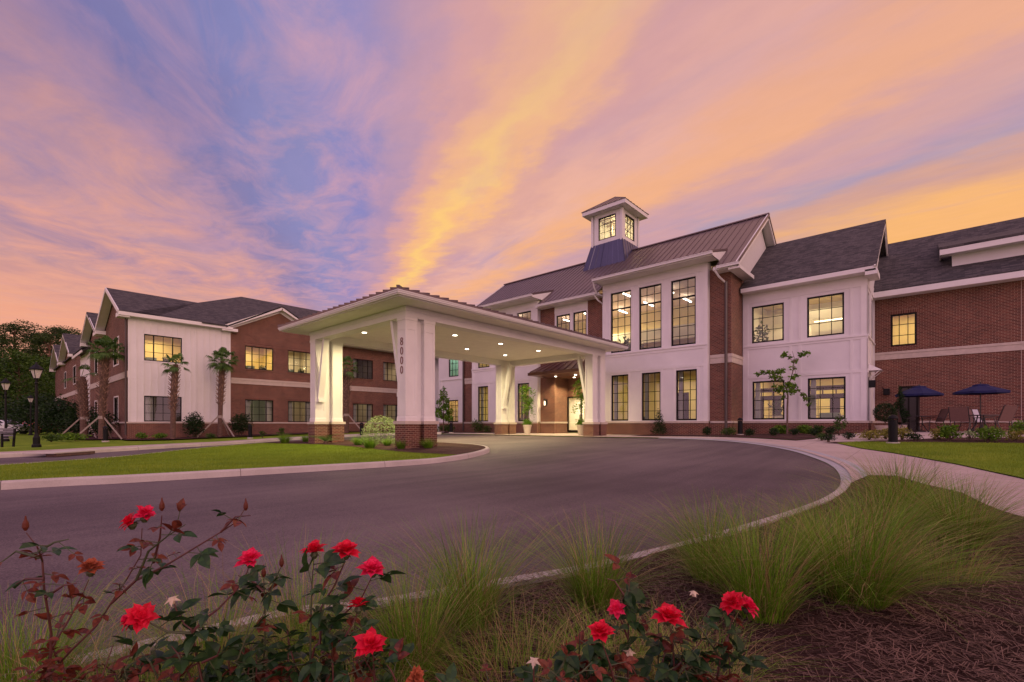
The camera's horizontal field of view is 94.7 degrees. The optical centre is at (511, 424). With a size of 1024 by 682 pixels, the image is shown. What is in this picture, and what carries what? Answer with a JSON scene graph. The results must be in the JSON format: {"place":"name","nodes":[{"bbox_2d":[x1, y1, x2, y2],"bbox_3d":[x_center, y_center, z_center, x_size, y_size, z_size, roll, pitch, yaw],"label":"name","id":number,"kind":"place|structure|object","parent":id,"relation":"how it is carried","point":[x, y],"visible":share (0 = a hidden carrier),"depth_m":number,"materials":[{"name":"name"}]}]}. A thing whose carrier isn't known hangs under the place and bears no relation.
{"place":"outdoors","nodes":[
{"label":"outdoors","id":0,"kind":"place"},
{"bbox_2d":[0,442,451,479],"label":"lawn grass","id":1,"kind":"structure","parent":0,"point":[265,449],"depth_m":11.95,"materials":[{"name":"plant"}]},
{"bbox_2d":[0,443,484,480],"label":"lawn island","id":2,"kind":"structure","parent":0,"point":[184,461],"depth_m":11.15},
{"bbox_2d":[265,440,485,454],"bbox_3d":[-5.385,0.820,19.398,13.603,0.108,4.221,0,0,42],"label":"mulch bed","id":3,"kind":"object","parent":2,"relation":"on","point":[450,448],"visible":0.59,"depth_m":16.63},
{"bbox_2d":[352,435,387,448],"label":"grass clump","id":4,"kind":"object","parent":3,"relation":"on","point":[369,443],"visible":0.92,"depth_m":16.90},
{"bbox_2d":[361,415,394,443],"bbox_3d":[-5.528,0.273,19.820,1.662,1.319,1.668,0,0,-42],"label":"shrub","id":5,"kind":"object","parent":3,"relation":"on","point":[377,425],"visible":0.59,"depth_m":19.62,"materials":[{"name":"green plant"}]},
{"bbox_2d":[0,434,840,671],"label":"road","id":6,"kind":"structure","parent":0,"point":[547,478],"depth_m":5.72,"materials":[{"name":"asphalt"}]},
{"bbox_2d":[22,450,97,456],"bbox_3d":[-14.793,0.957,15.506,0.930,0.126,1.700,0,0,-5],"label":"storm drain","id":7,"kind":"object","parent":6,"relation":"on","point":[63,453],"visible":1,"depth_m":15.29,"materials":[{"name":"concrete"}]},
{"bbox_2d":[0,442,489,489],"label":"kerb island","id":8,"kind":"structure","parent":6,"relation":"on","point":[57,482],"depth_m":9.15,"materials":[{"name":"concrete"}]},
{"bbox_2d":[665,437,866,483],"bbox_3d":[6.903,0.809,13.867,2.978,0.425,16.349,0,0,10],"label":"gutter strip","id":9,"kind":"object","parent":6,"relation":"on","point":[833,464],"visible":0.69,"depth_m":11.82,"materials":[{"name":"concrete"}]},
{"bbox_2d":[0,430,1023,478],"bbox_3d":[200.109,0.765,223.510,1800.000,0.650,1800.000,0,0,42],"label":"ground","id":10,"kind":"structure","parent":0,"point":[23,442],"depth_m":28.09,"materials":[{"name":"concrete"}]},
{"bbox_2d":[0,378,11,441],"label":"street lamp","id":11,"kind":"object","parent":10,"relation":"on","point":[5,383],"visible":0.89,"depth_m":27.46,"materials":[{"name":"black metal"}]},
{"bbox_2d":[0,428,15,446],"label":"bench","id":12,"kind":"object","parent":10,"relation":"on","point":[13,430],"visible":1,"depth_m":19.74,"materials":[{"name":"wood"}]},
{"bbox_2d":[0,332,24,379],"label":"pine tree","id":13,"kind":"object","parent":10,"relation":"on","point":[5,341],"visible":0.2,"depth_m":100.34,"materials":[{"name":"green plant"}]},
{"bbox_2d":[0,319,48,380],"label":"pine tree","id":14,"kind":"object","parent":10,"relation":"on","point":[14,329],"visible":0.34,"depth_m":104.61,"materials":[{"name":"green plant"}]},
{"bbox_2d":[0,347,54,420],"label":"broadleaf tree","id":15,"kind":"object","parent":10,"relation":"on","point":[14,364],"visible":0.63,"depth_m":65.59,"materials":[{"name":"green plant"}]},
{"bbox_2d":[8,353,54,405],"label":"broadleaf tree","id":16,"kind":"object","parent":10,"relation":"on","point":[44,364],"visible":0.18,"depth_m":73.54,"materials":[{"name":"green plant"}]},
{"bbox_2d":[29,362,43,447],"bbox_3d":[-20.767,-0.850,20.599,0.480,3.720,0.480,0,0,41],"label":"street lamp","id":17,"kind":"object","parent":10,"relation":"on","point":[36,370],"visible":1,"depth_m":20.55,"materials":[{"name":"black metal"}]},
{"bbox_2d":[0,391,73,433],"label":"shrub","id":18,"kind":"object","parent":10,"relation":"on","point":[25,413],"visible":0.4,"depth_m":47.08,"materials":[{"name":"green plant"}]},
{"bbox_2d":[24,327,67,369],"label":"pine tree","id":19,"kind":"object","parent":10,"relation":"on","point":[48,337],"visible":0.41,"depth_m":99.04,"materials":[{"name":"green plant"}]},
{"bbox_2d":[20,325,81,357],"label":"pine tree","id":20,"kind":"object","parent":10,"relation":"on","point":[72,331],"visible":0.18,"depth_m":110.11,"materials":[{"name":"green plant"}]},
{"bbox_2d":[60,432,91,440],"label":"shrub","id":21,"kind":"object","parent":10,"relation":"on","point":[72,436],"visible":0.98,"depth_m":29.00,"materials":[{"name":"green plant"}]},
{"bbox_2d":[55,434,125,438],"bbox_3d":[-36.644,1.000,39.653,24.500,0.001,3.000,0,0,42],"label":"mulch bed side","id":22,"kind":"object","parent":10,"relation":"on","point":[90,437],"visible":0.2,"depth_m":32.99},
{"bbox_2d":[32,397,79,433],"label":"shrub","id":23,"kind":"object","parent":22,"relation":"on","point":[46,416],"visible":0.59,"depth_m":41.05,"materials":[{"name":"green plant"}]},
{"bbox_2d":[49,404,97,434],"bbox_3d":[-34.461,-0.320,37.386,3.165,2.690,3.189,0,0,1],"label":"shrub","id":24,"kind":"object","parent":22,"relation":"on","point":[70,418],"visible":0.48,"depth_m":36.84,"materials":[{"name":"green plant"}]},
{"bbox_2d":[61,364,97,437],"bbox_3d":[-32.138,-1.716,35.482,2.434,5.634,2.556,0,0,20],"label":"cabbage palm","id":25,"kind":"object","parent":22,"relation":"on","point":[82,390],"visible":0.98,"depth_m":35.45,"materials":[{"name":"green plant"}]},
{"bbox_2d":[80,335,124,439],"bbox_3d":[-27.687,-2.465,32.206,2.549,7.131,2.547,0,0,13],"label":"cabbage palm","id":26,"kind":"object","parent":22,"relation":"on","point":[105,356],"visible":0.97,"depth_m":32.01,"materials":[{"name":"green plant"}]},
{"bbox_2d":[86,408,118,435],"bbox_3d":[-29.434,-0.073,34.009,1.881,2.185,1.710,0,0,20],"label":"shrub","id":27,"kind":"object","parent":22,"relation":"on","point":[110,421],"visible":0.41,"depth_m":33.87,"materials":[{"name":"green plant"}]},
{"bbox_2d":[0,433,380,452],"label":"footpath","id":28,"kind":"structure","parent":10,"relation":"on","point":[140,445],"depth_m":19.25,"materials":[{"name":"concrete"}]},
{"bbox_2d":[0,432,441,457],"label":"kerb","id":29,"kind":"structure","parent":10,"relation":"on","point":[7,455],"depth_m":20.08,"materials":[{"name":"concrete"}]},
{"bbox_2d":[49,287,438,439],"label":"residential wing","id":30,"kind":"structure","parent":10,"relation":"on","point":[267,386],"depth_m":37.95,"materials":[{"name":"paint"}]},
{"bbox_2d":[142,394,182,421],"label":"window","id":31,"kind":"structure","parent":30,"relation":"in","point":[148,401],"depth_m":33.61,"materials":[{"name":"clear glass"}]},
{"bbox_2d":[142,332,183,364],"bbox_3d":[-25.154,-5.425,34.030,0.140,2.050,2.430,0,0,42],"label":"window","id":32,"kind":"structure","parent":30,"relation":"in","point":[181,346],"depth_m":33.98,"materials":[{"name":"yellow glass"}]},
{"bbox_2d":[245,346,272,370],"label":"window","id":33,"kind":"structure","parent":30,"relation":"in","point":[266,355],"depth_m":38.62,"materials":[{"name":"yellow glass"}]},
{"bbox_2d":[245,399,272,421],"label":"window","id":34,"kind":"structure","parent":30,"relation":"in","point":[268,407],"depth_m":39.18,"materials":[{"name":"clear glass"}]},
{"bbox_2d":[288,401,310,421],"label":"window","id":35,"kind":"structure","parent":30,"relation":"in","point":[290,403],"depth_m":41.19,"materials":[{"name":"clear glass"}]},
{"bbox_2d":[353,403,372,421],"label":"window","id":36,"kind":"structure","parent":30,"relation":"in","point":[368,406],"depth_m":46.86,"materials":[{"name":"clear glass"}]},
{"bbox_2d":[124,430,392,439],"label":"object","id":37,"kind":"structure","parent":10,"relation":"on","point":[222,436],"depth_m":34.54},
{"bbox_2d":[160,353,190,439],"bbox_3d":[-22.828,-1.917,32.058,1.964,6.009,1.659,0,0,-18],"label":"cabbage palm","id":38,"kind":"object","parent":37,"relation":"on","point":[174,378],"visible":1,"depth_m":31.89,"materials":[{"name":"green plant"}]},
{"bbox_2d":[181,412,205,437],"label":"shrub","id":39,"kind":"object","parent":37,"relation":"on","point":[194,425],"visible":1,"depth_m":33.70,"materials":[{"name":"green plant"}]},
{"bbox_2d":[197,347,239,437],"bbox_3d":[-21.462,-2.369,35.145,2.554,6.753,2.636,0,0,0],"label":"cabbage palm","id":40,"kind":"object","parent":37,"relation":"on","point":[222,366],"visible":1,"depth_m":34.85,"materials":[{"name":"green plant"}]},
{"bbox_2d":[228,413,253,435],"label":"shrub","id":41,"kind":"object","parent":37,"relation":"on","point":[240,425],"visible":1,"depth_m":35.97,"materials":[{"name":"green plant"}]},
{"bbox_2d":[343,356,359,432],"bbox_3d":[-13.834,-2.531,39.594,2.459,6.630,2.584,0,0,24],"label":"cabbage palm","id":42,"kind":"object","parent":10,"relation":"on","point":[347,374],"visible":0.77,"depth_m":39.56,"materials":[{"name":"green plant"}]},
{"bbox_2d":[5,480,850,679],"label":"kerb","id":43,"kind":"structure","parent":10,"relation":"on","point":[652,550],"depth_m":2.78,"materials":[{"name":"concrete"}]},
{"bbox_2d":[439,358,463,432],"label":"white link building","id":44,"kind":"structure","parent":10,"relation":"on","point":[450,375],"depth_m":39.52,"materials":[{"name":"paint"}]},
{"bbox_2d":[448,400,457,421],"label":"window","id":45,"kind":"structure","parent":44,"relation":"in","point":[453,404],"depth_m":39.37,"materials":[{"name":"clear glass"}]},
{"bbox_2d":[437,431,490,432],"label":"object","id":46,"kind":"object","parent":10,"relation":"on","point":[468,432],"visible":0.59,"depth_m":34.55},
{"bbox_2d":[435,386,453,433],"bbox_3d":[-5.189,-1.080,36.236,1.526,3.701,1.763,0,0,-1],"label":"tree","id":47,"kind":"object","parent":46,"relation":"on","point":[443,415],"visible":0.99,"depth_m":35.98,"materials":[{"name":"green plant"}]},
{"bbox_2d":[33,475,1023,681],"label":"mulch bed","id":48,"kind":"object","parent":10,"relation":"on","point":[857,678],"visible":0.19,"depth_m":2.17,"materials":[{"name":"soil"}]},
{"bbox_2d":[0,497,250,681],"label":"rose bush","id":49,"kind":"object","parent":48,"relation":"on","point":[90,567],"visible":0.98,"depth_m":1.01,"materials":[{"name":"green plant"}]},
{"bbox_2d":[0,560,299,681],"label":"grass clump","id":50,"kind":"object","parent":48,"relation":"on","point":[4,668],"visible":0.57,"depth_m":1.63,"materials":[{"name":"plant"}]},
{"bbox_2d":[0,589,313,681],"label":"grass clump","id":51,"kind":"object","parent":48,"relation":"on","point":[126,659],"visible":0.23,"depth_m":1.67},
{"bbox_2d":[0,539,427,681],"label":"grass clump","id":52,"kind":"object","parent":48,"relation":"on","point":[192,673],"visible":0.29,"depth_m":1.67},
{"bbox_2d":[113,539,404,681],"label":"rose bush","id":53,"kind":"object","parent":48,"relation":"on","point":[137,618],"visible":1,"depth_m":1.04,"materials":[{"name":"green plant"}]},
{"bbox_2d":[40,521,504,670],"bbox_3d":[-0.852,0.679,1.851,1.503,0.522,1.388,0,0,-14],"label":"grass clump","id":54,"kind":"object","parent":48,"relation":"on","point":[300,607],"visible":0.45,"depth_m":1.88,"materials":[{"name":"plant"}]},
{"bbox_2d":[257,610,493,681],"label":"grass clump","id":55,"kind":"object","parent":48,"relation":"on","point":[351,675],"visible":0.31,"depth_m":1.67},
{"bbox_2d":[200,538,603,681],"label":"grass clump","id":56,"kind":"object","parent":48,"relation":"on","point":[418,624],"visible":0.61,"depth_m":1.81,"materials":[{"name":"plant"}]},
{"bbox_2d":[266,506,650,633],"bbox_3d":[-0.213,0.665,2.171,1.717,0.551,1.787,0,0,21],"label":"grass clump","id":57,"kind":"object","parent":48,"relation":"on","point":[486,583],"visible":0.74,"depth_m":2.21,"materials":[{"name":"plant"}]},
{"bbox_2d":[385,637,607,681],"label":"rose bush","id":58,"kind":"object","parent":48,"relation":"on","point":[399,651],"visible":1,"depth_m":0.97,"materials":[{"name":"green plant"}]},
{"bbox_2d":[345,575,723,681],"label":"grass clump","id":59,"kind":"object","parent":48,"relation":"on","point":[513,657],"visible":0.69,"depth_m":1.79,"materials":[{"name":"plant"}]},
{"bbox_2d":[418,504,794,612],"bbox_3d":[0.453,0.678,2.410,1.744,0.525,1.675,0,0,35],"label":"grass clump","id":60,"kind":"object","parent":48,"relation":"on","point":[607,588],"visible":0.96,"depth_m":2.42,"materials":[{"name":"plant"}]},
{"bbox_2d":[460,582,776,681],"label":"grass clump","id":61,"kind":"object","parent":48,"relation":"on","point":[608,641],"visible":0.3,"depth_m":1.90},
{"bbox_2d":[509,554,769,681],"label":"rose bush","id":62,"kind":"object","parent":48,"relation":"on","point":[568,660],"visible":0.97,"depth_m":1.10,"materials":[{"name":"green plant"}]},
{"bbox_2d":[538,587,864,681],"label":"grass clump","id":63,"kind":"object","parent":48,"relation":"on","point":[699,646],"visible":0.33,"depth_m":1.78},
{"bbox_2d":[564,486,894,583],"bbox_3d":[1.158,0.658,2.831,1.852,0.564,1.780,0,0,-21],"label":"grass clump","id":64,"kind":"object","parent":48,"relation":"on","point":[695,566],"visible":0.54,"depth_m":2.83,"materials":[{"name":"plant"}]},
{"bbox_2d":[578,485,1022,624],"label":"grass clump","id":65,"kind":"object","parent":48,"relation":"on","point":[757,589],"visible":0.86,"depth_m":2.22,"materials":[{"name":"plant"}]},
{"bbox_2d":[632,481,1023,631],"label":"grass clump","id":66,"kind":"object","parent":48,"relation":"on","point":[879,596],"visible":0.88,"depth_m":2.40,"materials":[{"name":"plant"}]},
{"bbox_2d":[684,488,1001,581],"bbox_3d":[1.890,0.662,2.864,1.675,0.555,1.743,0,0,29],"label":"grass clump","id":67,"kind":"object","parent":48,"relation":"on","point":[821,516],"visible":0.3,"depth_m":2.83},
{"bbox_2d":[727,476,1023,557],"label":"grass clump","id":68,"kind":"object","parent":48,"relation":"on","point":[862,517],"visible":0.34,"depth_m":3.41,"materials":[{"name":"plant"}]},
{"bbox_2d":[766,447,1023,522],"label":"grass clump","id":69,"kind":"object","parent":48,"relation":"on","point":[894,482],"visible":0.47,"depth_m":4.54,"materials":[{"name":"plant"}]},
{"bbox_2d":[785,468,1023,548],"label":"grass clump","id":70,"kind":"object","parent":48,"relation":"on","point":[986,524],"visible":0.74,"depth_m":3.60,"materials":[{"name":"plant"}]},
{"bbox_2d":[796,519,1023,586],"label":"grass clump","id":71,"kind":"object","parent":48,"relation":"on","point":[970,564],"visible":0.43,"depth_m":2.84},
{"bbox_2d":[462,197,776,436],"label":"entrance hall","id":72,"kind":"structure","parent":10,"relation":"on","point":[669,312],"depth_m":29.20,"materials":[{"name":"white paint"}]},
{"bbox_2d":[478,386,487,420],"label":"window","id":73,"kind":"structure","parent":72,"relation":"in","point":[482,400],"depth_m":36.91,"materials":[{"name":"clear glass"}]},
{"bbox_2d":[518,383,528,420],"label":"window","id":74,"kind":"structure","parent":72,"relation":"in","point":[522,416],"depth_m":34.15,"materials":[{"name":"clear glass"}]},
{"bbox_2d":[612,374,627,420],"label":"window","id":75,"kind":"structure","parent":72,"relation":"in","point":[615,384],"depth_m":28.98,"materials":[{"name":"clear glass"}]},
{"bbox_2d":[611,290,630,352],"bbox_3d":[6.646,-6.205,28.652,1.376,3.666,0.060,0,0,42],"label":"window","id":76,"kind":"structure","parent":72,"relation":"in","point":[624,292],"depth_m":28.57,"materials":[{"name":"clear glass"}]},
{"bbox_2d":[639,284,660,349],"bbox_3d":[8.058,-6.205,27.388,1.386,3.666,0.060,0,0,42],"label":"window","id":77,"kind":"structure","parent":72,"relation":"in","point":[640,296],"depth_m":27.53,"materials":[{"name":"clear glass"}]},
{"bbox_2d":[642,372,659,420],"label":"window","id":78,"kind":"structure","parent":72,"relation":"in","point":[646,382],"depth_m":27.68,"materials":[{"name":"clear glass"}]},
{"bbox_2d":[671,276,695,345],"bbox_3d":[9.504,-6.205,26.094,1.386,3.666,0.060,0,0,42],"label":"window","id":79,"kind":"structure","parent":72,"relation":"in","point":[672,282],"depth_m":26.24,"materials":[{"name":"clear glass"}]},
{"bbox_2d":[676,369,696,419],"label":"window","id":80,"kind":"structure","parent":72,"relation":"in","point":[681,410],"depth_m":26.30,"materials":[{"name":"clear glass"}]},
{"bbox_2d":[740,219,888,434],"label":"white corner block","id":81,"kind":"structure","parent":10,"relation":"on","point":[814,295],"depth_m":24.47,"materials":[{"name":"paint"}]},
{"bbox_2d":[752,302,783,342],"bbox_3d":[13.713,-5.395,25.278,1.546,1.986,0.060,0,0,42],"label":"window","id":82,"kind":"structure","parent":81,"relation":"in","point":[782,304],"depth_m":25.23,"materials":[{"name":"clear glass"}]},
{"bbox_2d":[753,380,783,419],"bbox_3d":[13.820,-1.285,25.353,1.546,2.270,0.314,0,0,42],"label":"window","id":83,"kind":"structure","parent":81,"relation":"in","point":[757,400],"depth_m":25.73,"materials":[{"name":"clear glass"}]},
{"bbox_2d":[807,292,843,337],"bbox_3d":[15.646,-5.420,23.547,1.556,2.036,0.060,0,0,42],"label":"window","id":84,"kind":"structure","parent":81,"relation":"in","point":[842,293],"depth_m":23.49,"materials":[{"name":"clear glass"}]},
{"bbox_2d":[808,376,845,418],"bbox_3d":[15.764,-1.290,23.612,1.586,2.280,0.314,0,0,42],"label":"window","id":85,"kind":"structure","parent":81,"relation":"in","point":[813,388],"depth_m":23.79,"materials":[{"name":"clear glass"}]},
{"bbox_2d":[894,385,910,431],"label":"topiary","id":86,"kind":"object","parent":10,"relation":"on","point":[903,411],"visible":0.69,"depth_m":21.23,"materials":[{"name":"green plant"}]},
{"bbox_2d":[874,217,1023,431],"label":"brick wing","id":87,"kind":"structure","parent":10,"relation":"on","point":[949,313],"depth_m":23.15,"materials":[{"name":"brick"}]},
{"bbox_2d":[891,312,916,346],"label":"window","id":88,"kind":"structure","parent":87,"relation":"in","point":[915,313],"depth_m":24.35,"materials":[{"name":"yellow glass"}]},
{"bbox_2d":[899,386,917,430],"bbox_3d":[20.335,-0.710,24.182,0.756,2.476,0.060,0,0,42],"label":"garden door","id":89,"kind":"structure","parent":87,"relation":"in","point":[911,403],"depth_m":24.11,"materials":[{"name":"glass"}]},
{"bbox_2d":[0,0,1023,370],"label":"sky","id":90,"kind":"structure","parent":0,"point":[319,155],"materials":[{"name":"multicoloured"}]},
{"bbox_2d":[446,431,1023,515],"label":"pavement","id":91,"kind":"structure","parent":0,"point":[838,450],"depth_m":9.93,"materials":[{"name":"concrete"}]},
{"bbox_2d":[277,285,627,448],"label":"portico","id":92,"kind":"structure","parent":91,"relation":"on","point":[416,332],"depth_m":20.87,"materials":[{"name":"paint"}]},
{"bbox_2d":[519,384,536,434],"bbox_3d":[0.934,-0.944,29.098,1.347,3.158,1.115,0,0,9],"label":"potted tree","id":93,"kind":"object","parent":91,"relation":"on","point":[527,422],"visible":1,"depth_m":28.99,"materials":[{"name":"green plant"}]},
{"bbox_2d":[571,377,584,434],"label":"potted tree","id":94,"kind":"object","parent":91,"relation":"on","point":[581,420],"visible":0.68,"depth_m":27.42,"materials":[{"name":"green plant"}]},
{"bbox_2d":[630,433,841,439],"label":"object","id":95,"kind":"structure","parent":91,"relation":"on","point":[794,437],"depth_m":20.30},
{"bbox_2d":[650,408,666,434],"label":"shrub","id":96,"kind":"object","parent":95,"relation":"on","point":[660,427],"visible":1,"depth_m":26.19,"materials":[{"name":"green plant"}]},
{"bbox_2d":[753,350,811,433],"bbox_3d":[13.364,-1.558,23.198,3.224,4.236,1.127,0,0,-5],"label":"young tree","id":97,"kind":"object","parent":95,"relation":"on","point":[792,390],"visible":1,"depth_m":23.15,"materials":[{"name":"green plant"}]},
{"bbox_2d":[833,414,847,434],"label":"shrub","id":98,"kind":"object","parent":91,"relation":"on","point":[837,423],"visible":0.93,"depth_m":18.44,"materials":[{"name":"green plant"}]},
{"bbox_2d":[855,429,886,439],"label":"shrub","id":99,"kind":"object","parent":91,"relation":"on","point":[873,433],"visible":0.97,"depth_m":15.90,"materials":[{"name":"yellow plant"}]},
{"bbox_2d":[872,403,897,432],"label":"potted shrub","id":100,"kind":"object","parent":91,"relation":"on","point":[878,407],"visible":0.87,"depth_m":20.80,"materials":[{"name":"green plant"}]},
{"bbox_2d":[895,384,943,431],"bbox_3d":[18.553,-0.737,21.499,1.615,2.180,1.615,0,0,-40],"label":"patio umbrella","id":101,"kind":"object","parent":91,"relation":"on","point":[918,391],"visible":0.98,"depth_m":21.26,"materials":[{"name":"blue fabric"}]},
{"bbox_2d":[830,438,1023,442],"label":"mulch strip","id":102,"kind":"object","parent":91,"relation":"on","point":[976,440],"visible":0.6,"depth_m":14.36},
{"bbox_2d":[937,424,963,440],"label":"shrub","id":103,"kind":"object","parent":102,"relation":"on","point":[947,431],"visible":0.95,"depth_m":14.26,"materials":[{"name":"green plant"}]},
{"bbox_2d":[972,425,1009,441],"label":"shrub","id":104,"kind":"object","parent":102,"relation":"on","point":[988,434],"visible":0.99,"depth_m":13.65,"materials":[{"name":"green plant"}]},
{"bbox_2d":[1004,429,1023,440],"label":"shrub","id":105,"kind":"object","parent":102,"relation":"on","point":[1014,435],"visible":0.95,"depth_m":13.67,"materials":[{"name":"yellow plant"}]},
{"bbox_2d":[921,409,948,431],"bbox_3d":[19.013,-0.180,21.175,0.809,1.060,0.612,0,0,16],"label":"patio chair","id":106,"kind":"object","parent":91,"relation":"on","point":[942,415],"visible":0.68,"depth_m":21.09,"materials":[{"name":"fabric"}]},
{"bbox_2d":[948,406,974,432],"bbox_3d":[18.047,-0.180,18.951,0.809,1.060,0.612,0,0,-33],"label":"patio chair","id":107,"kind":"object","parent":91,"relation":"on","point":[958,414],"visible":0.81,"depth_m":18.81,"materials":[{"name":"fabric"}]},
{"bbox_2d":[953,382,1010,431],"bbox_3d":[19.466,-0.701,19.599,1.653,2.090,1.653,0,0,38],"label":"patio umbrella","id":108,"kind":"object","parent":91,"relation":"on","point":[980,389],"visible":0.81,"depth_m":19.36,"materials":[{"name":"blue fabric"}]},
{"bbox_2d":[982,405,1017,432],"bbox_3d":[18.418,-0.180,17.810,0.612,1.060,0.809,0,0,-6],"label":"patio chair","id":109,"kind":"object","parent":91,"relation":"on","point":[1007,413],"visible":0.77,"depth_m":17.55,"materials":[{"name":"fabric"}]},
{"bbox_2d":[840,441,1023,477],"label":"lawn","id":110,"kind":"structure","parent":0,"point":[985,462],"depth_m":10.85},
{"bbox_2d":[886,415,899,443],"bbox_3d":[11.514,0.164,14.254,0.340,0.910,0.340,0,0,42],"label":"bollard light","id":111,"kind":"object","parent":110,"relation":"on","point":[892,430],"visible":0.94,"depth_m":14.17,"materials":[{"name":"paint"}]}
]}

